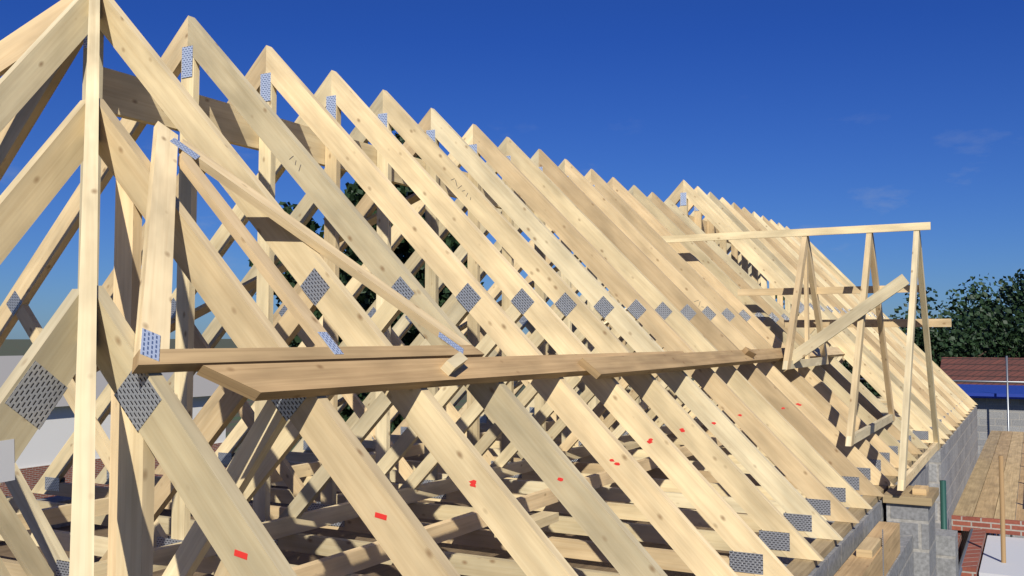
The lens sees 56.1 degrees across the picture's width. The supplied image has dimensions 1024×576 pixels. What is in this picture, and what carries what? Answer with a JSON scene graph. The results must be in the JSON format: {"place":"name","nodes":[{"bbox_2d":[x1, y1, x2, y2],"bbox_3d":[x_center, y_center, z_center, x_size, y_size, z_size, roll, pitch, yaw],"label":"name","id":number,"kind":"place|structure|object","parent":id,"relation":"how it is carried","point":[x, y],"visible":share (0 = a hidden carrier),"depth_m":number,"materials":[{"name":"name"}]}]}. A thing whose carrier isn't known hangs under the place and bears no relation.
{"place":"outdoors","nodes":[
{"label":"outdoors","id":0,"kind":"place"},
{"bbox_2d":[0,339,693,452],"bbox_3d":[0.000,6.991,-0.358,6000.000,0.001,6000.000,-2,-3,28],"label":"ground","id":1,"kind":"structure","parent":0,"point":[14,347],"depth_m":505.75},
{"bbox_2d":[0,356,226,498],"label":"neighbours","id":2,"kind":"structure","parent":1,"relation":"on","point":[45,445],"depth_m":33.67,"materials":[{"name":"brick"}]},
{"bbox_2d":[248,127,486,438],"bbox_3d":[-4.756,1.502,31.622,7.695,14.236,8.634,1,-3,-16],"label":"tree","id":3,"kind":"object","parent":1,"relation":"on","point":[355,193],"visible":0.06,"depth_m":29.66,"materials":[{"name":"green plant"}]},
{"bbox_2d":[0,384,1023,575],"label":"building","id":4,"kind":"structure","parent":1,"relation":"on","point":[963,461],"depth_m":8.18,"materials":[{"name":"grey concrete"}]},
{"bbox_2d":[0,0,459,575],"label":"roof truss","id":5,"kind":"object","parent":4,"relation":"on","point":[88,328],"visible":0.84,"depth_m":3.01,"materials":[{"name":"brown wood"}]},
{"bbox_2d":[0,0,977,575],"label":"roof trusses","id":6,"kind":"object","parent":4,"relation":"on","point":[774,460],"visible":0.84,"depth_m":5.89,"materials":[{"name":"brown wood"}]},
{"bbox_2d":[132,121,844,400],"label":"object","id":7,"kind":"object","parent":6,"relation":"on","point":[326,365],"visible":0.96,"depth_m":3.55,"materials":[{"name":"brown wood"}]},
{"bbox_2d":[661,222,951,490],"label":"gable frames","id":8,"kind":"structure","parent":4,"relation":"on","point":[853,317],"depth_m":8.96,"materials":[{"name":"brown wood"}]},
{"bbox_2d":[882,529,883,575],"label":"straps","id":9,"kind":"object","parent":4,"relation":"attached to","point":[883,552],"visible":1,"depth_m":5.96,"materials":[{"name":"silver metal"}]},
{"bbox_2d":[940,480,946,529],"bbox_3d":[3.812,4.566,8.347,0.052,5.734,0.049,-2,-3,28],"label":"post","id":10,"kind":"object","parent":4,"relation":"in","point":[943,508],"visible":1,"depth_m":8.46,"materials":[{"name":"teal metal"}]},
{"bbox_2d":[958,528,972,575],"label":"scaffold ledger","id":11,"kind":"object","parent":4,"relation":"attached to","point":[964,552],"depth_m":10.41,"materials":[{"name":"grey metal"}]},
{"bbox_2d":[842,327,906,396],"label":"tree","id":12,"kind":"object","parent":1,"relation":"on","point":[866,384],"visible":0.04,"depth_m":69.59,"materials":[{"name":"green plant"}]},
{"bbox_2d":[894,284,1023,367],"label":"tree","id":13,"kind":"object","parent":1,"relation":"on","point":[952,341],"visible":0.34,"depth_m":69.91,"materials":[{"name":"green plant"}]},
{"bbox_2d":[920,273,1022,358],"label":"tree","id":14,"kind":"object","parent":1,"relation":"on","point":[991,304],"visible":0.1,"depth_m":91.91,"materials":[{"name":"green plant"}]},
{"bbox_2d":[961,269,1023,357],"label":"tree","id":15,"kind":"object","parent":1,"relation":"on","point":[998,318],"visible":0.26,"depth_m":79.12,"materials":[{"name":"green plant"}]},
{"bbox_2d":[998,455,1005,562],"bbox_3d":[5.235,4.658,10.132,0.044,5.734,0.044,0,-3,6],"label":"timber pole","id":16,"kind":"object","parent":1,"relation":"on","point":[1002,508],"visible":1,"depth_m":10.23,"materials":[{"name":"brown wood"}]},
{"bbox_2d":[1005,356,1012,536],"bbox_3d":[14.633,5.227,28.237,0.060,6.450,0.057,-2,-3,28],"label":"scaffold pole","id":17,"kind":"object","parent":1,"relation":"on","point":[1007,394],"visible":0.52,"depth_m":28.32,"materials":[{"name":"grey metal"}]},
{"bbox_2d":[860,378,1023,382],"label":"gutter","id":18,"kind":"object","parent":17,"relation":"attached to","point":[985,381],"visible":0.48,"depth_m":28.62,"materials":[{"name":"grey"}]},
{"bbox_2d":[1003,319,1023,357],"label":"tree","id":19,"kind":"object","parent":1,"relation":"on","point":[1013,330],"visible":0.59,"depth_m":69.95,"materials":[{"name":"green plant"}]},
{"bbox_2d":[0,0,1023,338],"label":"sky","id":20,"kind":"structure","parent":0,"point":[796,114],"materials":[{"name":"blue"}]},
{"bbox_2d":[940,357,1023,385],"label":"neighbour roof tiles","id":21,"kind":"object","parent":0,"point":[973,368],"visible":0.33,"depth_m":48.72,"materials":[{"name":"red tile"}]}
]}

